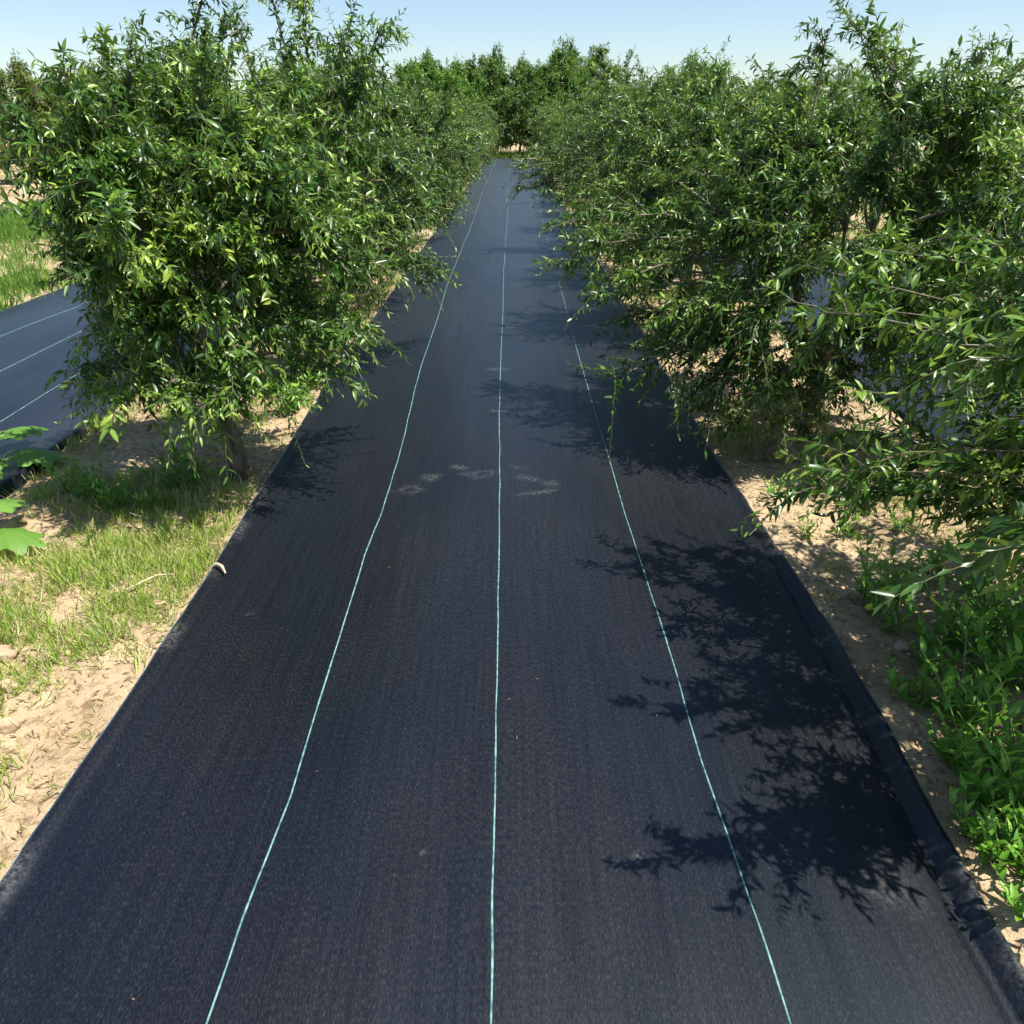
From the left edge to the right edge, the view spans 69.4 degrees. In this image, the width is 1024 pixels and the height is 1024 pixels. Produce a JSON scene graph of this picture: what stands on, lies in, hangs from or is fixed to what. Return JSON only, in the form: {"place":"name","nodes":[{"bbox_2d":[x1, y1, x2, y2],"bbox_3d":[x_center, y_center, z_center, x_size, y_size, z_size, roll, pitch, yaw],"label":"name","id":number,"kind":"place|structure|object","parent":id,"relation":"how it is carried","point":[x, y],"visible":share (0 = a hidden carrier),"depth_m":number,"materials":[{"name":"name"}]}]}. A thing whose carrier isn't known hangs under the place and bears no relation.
{"place":"outdoors","nodes":[
{"label":"outdoors","id":0,"kind":"place"},
{"bbox_2d":[0,192,170,310],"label":"grass","id":1,"kind":"structure","parent":0,"point":[14,228],"depth_m":9.91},
{"bbox_2d":[0,386,316,868],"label":"grass","id":2,"kind":"structure","parent":0,"point":[144,560],"depth_m":3.14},
{"bbox_2d":[134,162,482,400],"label":"grass","id":3,"kind":"structure","parent":0,"point":[350,315],"depth_m":7.43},
{"bbox_2d":[285,334,338,387],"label":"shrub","id":4,"kind":"object","parent":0,"point":[293,346],"visible":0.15,"depth_m":5.33,"materials":[{"name":"green plant"}]},
{"bbox_2d":[0,130,1023,967],"bbox_3d":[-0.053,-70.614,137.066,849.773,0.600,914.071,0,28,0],"label":"ground","id":5,"kind":"structure","parent":0,"point":[68,756],"depth_m":3.02,"materials":[{"name":"soil"}]},
{"bbox_2d":[0,645,18,663],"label":"earth clod","id":6,"kind":"object","parent":5,"relation":"on","point":[5,650],"visible":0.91,"depth_m":2.60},
{"bbox_2d":[0,678,18,692],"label":"earth clod","id":7,"kind":"object","parent":5,"relation":"on","point":[7,682],"visible":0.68,"depth_m":2.48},
{"bbox_2d":[0,717,20,734],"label":"earth clod","id":8,"kind":"object","parent":5,"relation":"on","point":[7,726],"visible":0.98,"depth_m":2.33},
{"bbox_2d":[0,499,46,554],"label":"broad leaved plant","id":9,"kind":"object","parent":5,"relation":"on","point":[19,538],"visible":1,"depth_m":3.29,"materials":[{"name":"green plant"}]},
{"bbox_2d":[0,426,68,478],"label":"broad leaved plant","id":10,"kind":"object","parent":5,"relation":"on","point":[25,458],"visible":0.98,"depth_m":4.08,"materials":[{"name":"green plant"}]},
{"bbox_2d":[0,48,70,183],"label":"olive tree","id":11,"kind":"object","parent":5,"relation":"on","point":[20,77],"visible":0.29,"depth_m":22.12,"materials":[{"name":"green plant"}]},
{"bbox_2d":[35,457,77,493],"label":"leafy weed","id":12,"kind":"object","parent":5,"relation":"on","point":[63,481],"visible":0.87,"depth_m":3.75,"materials":[{"name":"green plant"}]},
{"bbox_2d":[19,68,125,159],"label":"olive tree","id":13,"kind":"object","parent":5,"relation":"on","point":[51,104],"visible":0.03,"depth_m":23.28,"materials":[{"name":"green plant"}]},
{"bbox_2d":[54,459,95,498],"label":"leafy weed","id":14,"kind":"object","parent":5,"relation":"on","point":[80,492],"visible":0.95,"depth_m":3.72,"materials":[{"name":"green plant"}]},
{"bbox_2d":[72,451,105,491],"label":"leafy weed","id":15,"kind":"object","parent":5,"relation":"on","point":[92,468],"visible":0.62,"depth_m":3.83,"materials":[{"name":"green plant"}]},
{"bbox_2d":[86,469,132,511],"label":"leafy weed","id":16,"kind":"object","parent":5,"relation":"on","point":[125,486],"visible":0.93,"depth_m":3.66,"materials":[{"name":"green plant"}]},
{"bbox_2d":[92,461,138,504],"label":"leafy weed","id":17,"kind":"object","parent":5,"relation":"on","point":[117,477],"visible":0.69,"depth_m":3.70,"materials":[{"name":"green plant"}]},
{"bbox_2d":[130,476,165,512],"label":"leafy weed","id":18,"kind":"object","parent":5,"relation":"on","point":[155,493],"visible":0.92,"depth_m":3.68,"materials":[{"name":"green plant"}]},
{"bbox_2d":[129,437,196,488],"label":"leafy weed","id":19,"kind":"object","parent":5,"relation":"on","point":[184,462],"visible":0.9,"depth_m":3.90,"materials":[{"name":"green plant"}]},
{"bbox_2d":[152,422,197,463],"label":"leafy weed","id":20,"kind":"object","parent":5,"relation":"on","point":[174,458],"visible":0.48,"depth_m":4.10,"materials":[{"name":"green plant"}]},
{"bbox_2d":[163,456,205,484],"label":"leafy weed","id":21,"kind":"object","parent":5,"relation":"on","point":[192,473],"visible":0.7,"depth_m":3.97,"materials":[{"name":"green plant"}]},
{"bbox_2d":[0,203,387,498],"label":"ground cover sheet","id":22,"kind":"object","parent":5,"relation":"on","point":[37,336],"visible":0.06,"depth_m":5.53,"materials":[{"name":"black fabric"}]},
{"bbox_2d":[0,9,428,484],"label":"orchard tree","id":23,"kind":"object","parent":5,"relation":"on","point":[253,189],"visible":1,"depth_m":3.14,"materials":[{"name":"green plant"}]},
{"bbox_2d":[110,0,467,358],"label":"orchard tree","id":24,"kind":"object","parent":5,"relation":"on","point":[370,153],"visible":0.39,"depth_m":4.77,"materials":[{"name":"green plant"}]},
{"bbox_2d":[254,97,446,311],"bbox_3d":[-1.708,-3.100,7.335,2.223,2.194,2.501,-2,28,-3],"label":"orchard tree","id":25,"kind":"object","parent":5,"relation":"on","point":[388,204],"visible":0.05,"depth_m":7.20,"materials":[{"name":"green plant"}]},
{"bbox_2d":[318,258,382,316],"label":"shrub","id":26,"kind":"object","parent":5,"relation":"on","point":[365,295],"visible":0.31,"depth_m":7.14,"materials":[{"name":"green plant"}]},
{"bbox_2d":[295,41,490,267],"bbox_3d":[-1.445,-4.226,9.025,2.738,2.615,2.829,-17,32,-29],"label":"orchard tree","id":27,"kind":"object","parent":5,"relation":"on","point":[454,147],"visible":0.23,"depth_m":8.88,"materials":[{"name":"green plant"}]},
{"bbox_2d":[375,54,452,94],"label":"boundary tree","id":28,"kind":"object","parent":5,"relation":"on","point":[439,66],"visible":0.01,"depth_m":41.15,"materials":[{"name":"green plant"}]},
{"bbox_2d":[371,71,471,239],"bbox_3d":[-1.647,-5.308,11.214,2.214,2.464,2.255,-11,30,-20],"label":"orchard tree","id":29,"kind":"object","parent":5,"relation":"on","point":[440,136],"visible":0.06,"depth_m":11.15,"materials":[{"name":"green plant"}]},
{"bbox_2d":[387,80,489,205],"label":"orchard tree","id":30,"kind":"object","parent":5,"relation":"on","point":[477,137],"visible":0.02,"depth_m":15.04,"materials":[{"name":"green plant"}]},
{"bbox_2d":[393,77,485,222],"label":"orchard tree","id":31,"kind":"object","parent":5,"relation":"on","point":[457,124],"visible":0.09,"depth_m":12.91,"materials":[{"name":"green plant"}]},
{"bbox_2d":[387,46,492,111],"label":"boundary tree","id":32,"kind":"object","parent":5,"relation":"on","point":[454,75],"visible":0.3,"depth_m":38.84,"materials":[{"name":"green plant"}]},
{"bbox_2d":[423,80,497,192],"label":"orchard tree","id":33,"kind":"object","parent":5,"relation":"on","point":[464,105],"visible":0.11,"depth_m":18.81,"materials":[{"name":"green plant"}]},
{"bbox_2d":[424,57,505,102],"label":"boundary tree","id":34,"kind":"object","parent":5,"relation":"on","point":[483,71],"visible":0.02,"depth_m":41.73,"materials":[{"name":"green plant"}]},
{"bbox_2d":[442,84,497,175],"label":"orchard tree","id":35,"kind":"object","parent":5,"relation":"on","point":[483,120],"visible":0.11,"depth_m":23.20,"materials":[{"name":"green plant"}]},
{"bbox_2d":[468,98,500,157],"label":"orchard tree","id":36,"kind":"object","parent":5,"relation":"on","point":[494,151],"visible":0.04,"depth_m":29.35,"materials":[{"name":"green plant"}]},
{"bbox_2d":[460,41,541,151],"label":"boundary tree","id":37,"kind":"object","parent":5,"relation":"on","point":[495,71],"visible":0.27,"depth_m":40.90,"materials":[{"name":"green plant"}]},
{"bbox_2d":[0,366,1016,866],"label":"soil crumbs","id":38,"kind":"object","parent":5,"relation":"on","point":[900,720],"visible":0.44,"depth_m":3.02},
{"bbox_2d":[0,158,1023,1023],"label":"ground cover sheet","id":39,"kind":"object","parent":5,"relation":"on","point":[448,546],"visible":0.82,"depth_m":2.22,"materials":[{"name":"black fabric"}]},
{"bbox_2d":[0,289,1023,902],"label":"leaf litter","id":40,"kind":"object","parent":5,"relation":"on","point":[262,479],"visible":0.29,"depth_m":2.89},
{"bbox_2d":[482,79,556,154],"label":"boundary tree","id":41,"kind":"object","parent":5,"relation":"on","point":[522,99],"visible":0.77,"depth_m":38.60,"materials":[{"name":"green plant"}]},
{"bbox_2d":[499,65,569,149],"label":"boundary tree","id":42,"kind":"object","parent":5,"relation":"on","point":[514,86],"visible":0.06,"depth_m":41.23,"materials":[{"name":"green plant"}]},
{"bbox_2d":[525,93,576,162],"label":"orchard tree","id":43,"kind":"object","parent":5,"relation":"on","point":[537,121],"visible":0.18,"depth_m":26.28,"materials":[{"name":"green plant"}]},
{"bbox_2d":[523,46,598,111],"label":"boundary tree","id":44,"kind":"object","parent":5,"relation":"on","point":[572,80],"visible":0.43,"depth_m":39.41,"materials":[{"name":"green plant"}]},
{"bbox_2d":[537,95,594,180],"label":"orchard tree","id":45,"kind":"object","parent":5,"relation":"on","point":[554,120],"visible":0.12,"depth_m":20.20,"materials":[{"name":"green plant"}]},
{"bbox_2d":[511,33,633,103],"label":"boundary tree","id":46,"kind":"object","parent":5,"relation":"on","point":[597,59],"visible":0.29,"depth_m":40.86,"materials":[{"name":"green plant"}]},
{"bbox_2d":[552,95,593,171],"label":"orchard tree","id":47,"kind":"object","parent":5,"relation":"on","point":[560,141],"visible":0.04,"depth_m":18.35,"materials":[{"name":"green plant"}]},
{"bbox_2d":[535,78,647,198],"bbox_3d":[1.925,-8.110,16.374,2.874,2.658,2.782,0,28,0],"label":"orchard tree","id":48,"kind":"object","parent":5,"relation":"on","point":[562,109],"visible":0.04,"depth_m":16.14,"materials":[{"name":"green plant"}]},
{"bbox_2d":[500,54,706,249],"bbox_3d":[1.611,-4.886,10.312,3.263,2.582,2.450,15,31,26],"label":"orchard tree","id":49,"kind":"object","parent":5,"relation":"on","point":[549,173],"visible":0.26,"depth_m":10.19,"materials":[{"name":"green plant"}]},
{"bbox_2d":[554,46,693,199],"bbox_3d":[1.975,-6.063,12.226,2.647,2.893,2.600,6,28,11],"label":"orchard tree","id":50,"kind":"object","parent":5,"relation":"on","point":[581,109],"visible":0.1,"depth_m":11.88,"materials":[{"name":"green plant"}]},
{"bbox_2d":[569,35,823,281],"bbox_3d":[2.089,-3.816,8.292,2.962,2.598,2.633,16,32,28],"label":"orchard tree","id":51,"kind":"object","parent":5,"relation":"on","point":[627,105],"visible":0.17,"depth_m":7.96,"materials":[{"name":"green plant"}]},
{"bbox_2d":[667,270,729,334],"bbox_3d":[1.565,-1.673,6.195,0.638,0.667,0.581,-12,30,-22],"label":"shrub","id":52,"kind":"object","parent":5,"relation":"on","point":[690,287],"visible":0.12,"depth_m":6.16,"materials":[{"name":"green plant"}]},
{"bbox_2d":[536,41,866,326],"bbox_3d":[1.732,-2.681,6.407,2.749,2.373,2.419,13,30,23],"label":"orchard tree","id":53,"kind":"object","parent":5,"relation":"on","point":[661,151],"visible":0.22,"depth_m":6.03,"materials":[{"name":"green plant"}]},
{"bbox_2d":[658,47,749,122],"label":"boundary tree","id":54,"kind":"object","parent":5,"relation":"on","point":[689,66],"visible":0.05,"depth_m":38.09,"materials":[{"name":"green plant"}]},
{"bbox_2d":[683,314,868,462],"bbox_3d":[1.398,-0.670,4.097,0.871,1.000,0.957,-8,29,-15],"label":"shrub","id":55,"kind":"object","parent":5,"relation":"on","point":[777,416],"visible":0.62,"depth_m":3.97,"materials":[{"name":"green plant"}]},
{"bbox_2d":[531,0,1023,466],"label":"orchard tree","id":56,"kind":"object","parent":5,"relation":"on","point":[787,170],"visible":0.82,"depth_m":3.75,"materials":[{"name":"green plant"}]},
{"bbox_2d":[762,474,796,498],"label":"leafy weed","id":57,"kind":"object","parent":5,"relation":"on","point":[775,486],"visible":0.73,"depth_m":3.73,"materials":[{"name":"green plant"}]},
{"bbox_2d":[749,68,823,101],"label":"boundary tree","id":58,"kind":"object","parent":5,"relation":"on","point":[763,83],"visible":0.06,"depth_m":39.57,"materials":[{"name":"green plant"}]},
{"bbox_2d":[796,506,825,537],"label":"leafy weed","id":59,"kind":"object","parent":5,"relation":"on","point":[807,529],"visible":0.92,"depth_m":3.41,"materials":[{"name":"green plant"}]},
{"bbox_2d":[654,189,1023,500],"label":"ground cover sheet","id":60,"kind":"object","parent":5,"relation":"on","point":[815,290],"visible":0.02,"depth_m":5.25,"materials":[{"name":"black fabric"}]},
{"bbox_2d":[803,47,878,129],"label":"boundary tree","id":61,"kind":"object","parent":5,"relation":"on","point":[852,88],"visible":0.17,"depth_m":37.55,"materials":[{"name":"green plant"}]},
{"bbox_2d":[839,508,874,536],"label":"leafy weed","id":62,"kind":"object","parent":5,"relation":"on","point":[844,530],"visible":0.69,"depth_m":3.43,"materials":[{"name":"green plant"}]},
{"bbox_2d":[807,61,909,173],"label":"orchard tree","id":63,"kind":"object","parent":5,"relation":"on","point":[868,109],"visible":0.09,"depth_m":12.35,"materials":[{"name":"green plant"}]},
{"bbox_2d":[697,166,1022,262],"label":"grass","id":64,"kind":"structure","parent":5,"relation":"on","point":[854,233],"depth_m":13.59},
{"bbox_2d":[854,559,895,615],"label":"leafy weed","id":65,"kind":"object","parent":5,"relation":"on","point":[872,584],"visible":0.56,"depth_m":2.90,"materials":[{"name":"green plant"}]},
{"bbox_2d":[727,197,1023,713],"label":"orchard tree","id":66,"kind":"object","parent":5,"relation":"on","point":[1006,524],"visible":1,"depth_m":2.36,"materials":[{"name":"green plant"}]},
{"bbox_2d":[851,535,910,597],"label":"leafy weed","id":67,"kind":"object","parent":5,"relation":"on","point":[895,578],"visible":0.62,"depth_m":2.96,"materials":[{"name":"green plant"}]},
{"bbox_2d":[869,580,913,633],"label":"leafy weed","id":68,"kind":"object","parent":5,"relation":"on","point":[890,620],"visible":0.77,"depth_m":2.76,"materials":[{"name":"green plant"}]},
{"bbox_2d":[894,640,911,650],"bbox_3d":[1.420,0.487,2.686,0.060,0.041,0.051,11,30,20],"label":"earth clod","id":69,"kind":"object","parent":5,"relation":"on","point":[901,645],"visible":0.99,"depth_m":2.67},
{"bbox_2d":[882,499,926,532],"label":"leafy weed","id":70,"kind":"object","parent":5,"relation":"on","point":[907,519],"visible":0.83,"depth_m":3.42,"materials":[{"name":"green plant"}]},
{"bbox_2d":[875,537,941,602],"bbox_3d":[1.549,0.251,2.937,0.196,0.254,0.214,-23,35,-36],"label":"leafy weed","id":71,"kind":"object","parent":5,"relation":"on","point":[893,549],"visible":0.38,"depth_m":2.96,"materials":[{"name":"green plant"}]},
{"bbox_2d":[833,57,1023,216],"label":"orchard tree","id":72,"kind":"object","parent":5,"relation":"on","point":[866,138],"visible":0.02,"depth_m":10.25,"materials":[{"name":"green plant"}]},
{"bbox_2d":[883,648,982,708],"bbox_3d":[1.325,0.537,2.371,0.276,0.220,0.159,14,31,25],"label":"leafy weed","id":73,"kind":"object","parent":5,"relation":"on","point":[901,687],"visible":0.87,"depth_m":2.39,"materials":[{"name":"green plant"}]},
{"bbox_2d":[912,539,956,585],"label":"leafy weed","id":74,"kind":"object","parent":5,"relation":"on","point":[937,570],"visible":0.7,"depth_m":3.08,"materials":[{"name":"green plant"}]},
{"bbox_2d":[902,602,969,677],"bbox_3d":[1.462,0.456,2.538,0.197,0.254,0.214,-4,28,-8],"label":"leafy weed","id":75,"kind":"object","parent":5,"relation":"on","point":[931,654],"visible":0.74,"depth_m":2.55,"materials":[{"name":"green plant"}]},
{"bbox_2d":[904,598,1012,652],"bbox_3d":[1.554,0.395,2.643,0.318,0.254,0.183,3,28,5],"label":"leafy weed","id":76,"kind":"object","parent":5,"relation":"on","point":[990,614],"visible":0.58,"depth_m":2.63,"materials":[{"name":"green plant"}]},
{"bbox_2d":[914,659,1023,777],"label":"leafy weed","id":77,"kind":"object","parent":5,"relation":"on","point":[946,750],"visible":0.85,"depth_m":2.15,"materials":[{"name":"green plant"}]},
{"bbox_2d":[919,602,1023,721],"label":"leafy weed","id":78,"kind":"object","parent":5,"relation":"on","point":[958,703],"visible":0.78,"depth_m":2.29,"materials":[{"name":"green plant"}]},
{"bbox_2d":[922,72,1023,246],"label":"orchard tree","id":79,"kind":"object","parent":5,"relation":"on","point":[1017,177],"visible":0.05,"depth_m":8.01,"materials":[{"name":"green plant"}]},
{"bbox_2d":[930,586,1017,652],"bbox_3d":[1.644,0.367,2.666,0.357,0.286,0.206,-15,31,-26],"label":"leafy weed","id":80,"kind":"object","parent":5,"relation":"on","point":[962,627],"visible":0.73,"depth_m":2.65,"materials":[{"name":"green plant"}]},
{"bbox_2d":[944,785,1010,842],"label":"leafy weed","id":81,"kind":"object","parent":5,"relation":"on","point":[971,831],"visible":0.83,"depth_m":1.96,"materials":[{"name":"green plant"}]},
{"bbox_2d":[931,677,1023,797],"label":"leafy weed","id":82,"kind":"object","parent":5,"relation":"on","point":[989,723],"visible":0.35,"depth_m":2.14,"materials":[{"name":"green plant"}]},
{"bbox_2d":[947,580,1012,633],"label":"leafy weed","id":83,"kind":"object","parent":5,"relation":"on","point":[957,604],"visible":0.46,"depth_m":2.78,"materials":[{"name":"green plant"}]},
{"bbox_2d":[950,524,1013,591],"bbox_3d":[1.909,0.190,2.990,0.249,0.322,0.271,23,36,37],"label":"leafy weed","id":84,"kind":"object","parent":5,"relation":"on","point":[989,572],"visible":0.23,"depth_m":3.00,"materials":[{"name":"green plant"}]},
{"bbox_2d":[955,610,1016,657],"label":"leafy weed","id":85,"kind":"object","parent":5,"relation":"on","point":[996,635],"visible":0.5,"depth_m":2.59,"materials":[{"name":"green plant"}]},
{"bbox_2d":[950,737,1023,818],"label":"leafy weed","id":86,"kind":"object","parent":5,"relation":"on","point":[975,782],"visible":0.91,"depth_m":2.01,"materials":[{"name":"green plant"}]},
{"bbox_2d":[950,667,1023,740],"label":"leafy weed","id":87,"kind":"object","parent":5,"relation":"on","point":[1004,710],"visible":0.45,"depth_m":2.29,"materials":[{"name":"green plant"}]},
{"bbox_2d":[954,549,1023,620],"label":"leafy weed","id":88,"kind":"object","parent":5,"relation":"on","point":[1014,602],"visible":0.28,"depth_m":2.84,"materials":[{"name":"green plant"}]},
{"bbox_2d":[957,648,1023,704],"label":"leafy weed","id":89,"kind":"object","parent":5,"relation":"on","point":[1005,681],"visible":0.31,"depth_m":2.37,"materials":[{"name":"green plant"}]},
{"bbox_2d":[962,593,1023,686],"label":"leafy weed","id":90,"kind":"object","parent":5,"relation":"on","point":[983,647],"visible":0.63,"depth_m":2.47,"materials":[{"name":"green plant"}]},
{"bbox_2d":[972,788,1023,873],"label":"leafy weed","id":91,"kind":"object","parent":5,"relation":"on","point":[996,845],"visible":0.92,"depth_m":1.87,"materials":[{"name":"green plant"}]},
{"bbox_2d":[977,693,1023,833],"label":"leafy weed","id":92,"kind":"object","parent":5,"relation":"on","point":[1005,762],"visible":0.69,"depth_m":1.98,"materials":[{"name":"green plant"}]},
{"bbox_2d":[982,787,1023,858],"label":"leafy weed","id":93,"kind":"object","parent":5,"relation":"on","point":[1011,800],"visible":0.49,"depth_m":1.91,"materials":[{"name":"green plant"}]},
{"bbox_2d":[982,687,1023,767],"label":"leafy weed","id":94,"kind":"object","parent":5,"relation":"on","point":[1005,694],"visible":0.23,"depth_m":2.18,"materials":[{"name":"green plant"}]},
{"bbox_2d":[983,572,1023,631],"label":"leafy weed","id":95,"kind":"object","parent":5,"relation":"on","point":[1002,599],"visible":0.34,"depth_m":2.79,"materials":[{"name":"green plant"}]},
{"bbox_2d":[991,620,1023,670],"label":"leafy weed","id":96,"kind":"object","parent":5,"relation":"on","point":[1016,627],"visible":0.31,"depth_m":2.57,"materials":[{"name":"green plant"}]},
{"bbox_2d":[991,641,1023,690],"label":"leafy weed","id":97,"kind":"object","parent":5,"relation":"on","point":[1012,684],"visible":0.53,"depth_m":2.51,"materials":[{"name":"green plant"}]},
{"bbox_2d":[993,862,1023,921],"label":"leafy weed","id":98,"kind":"object","parent":5,"relation":"on","point":[1012,895],"visible":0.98,"depth_m":1.73,"materials":[{"name":"green plant"}]},
{"bbox_2d":[995,603,1023,651],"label":"leafy weed","id":99,"kind":"object","parent":5,"relation":"on","point":[1006,619],"visible":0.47,"depth_m":2.69,"materials":[{"name":"green plant"}]},
{"bbox_2d":[1000,791,1023,886],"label":"leafy weed","id":100,"kind":"object","parent":5,"relation":"on","point":[1020,814],"visible":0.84,"depth_m":1.85,"materials":[{"name":"green plant"}]},
{"bbox_2d":[0,0,1023,117],"label":"sky","id":101,"kind":"structure","parent":0,"point":[662,32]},
{"bbox_2d":[490,148,706,158],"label":"grass","id":102,"kind":"structure","parent":0,"point":[504,154],"depth_m":39.42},
{"bbox_2d":[537,158,860,384],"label":"grass","id":103,"kind":"structure","parent":0,"point":[636,296],"depth_m":8.27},
{"bbox_2d":[694,393,1023,867],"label":"grass","id":104,"kind":"structure","parent":0,"point":[745,433],"depth_m":3.54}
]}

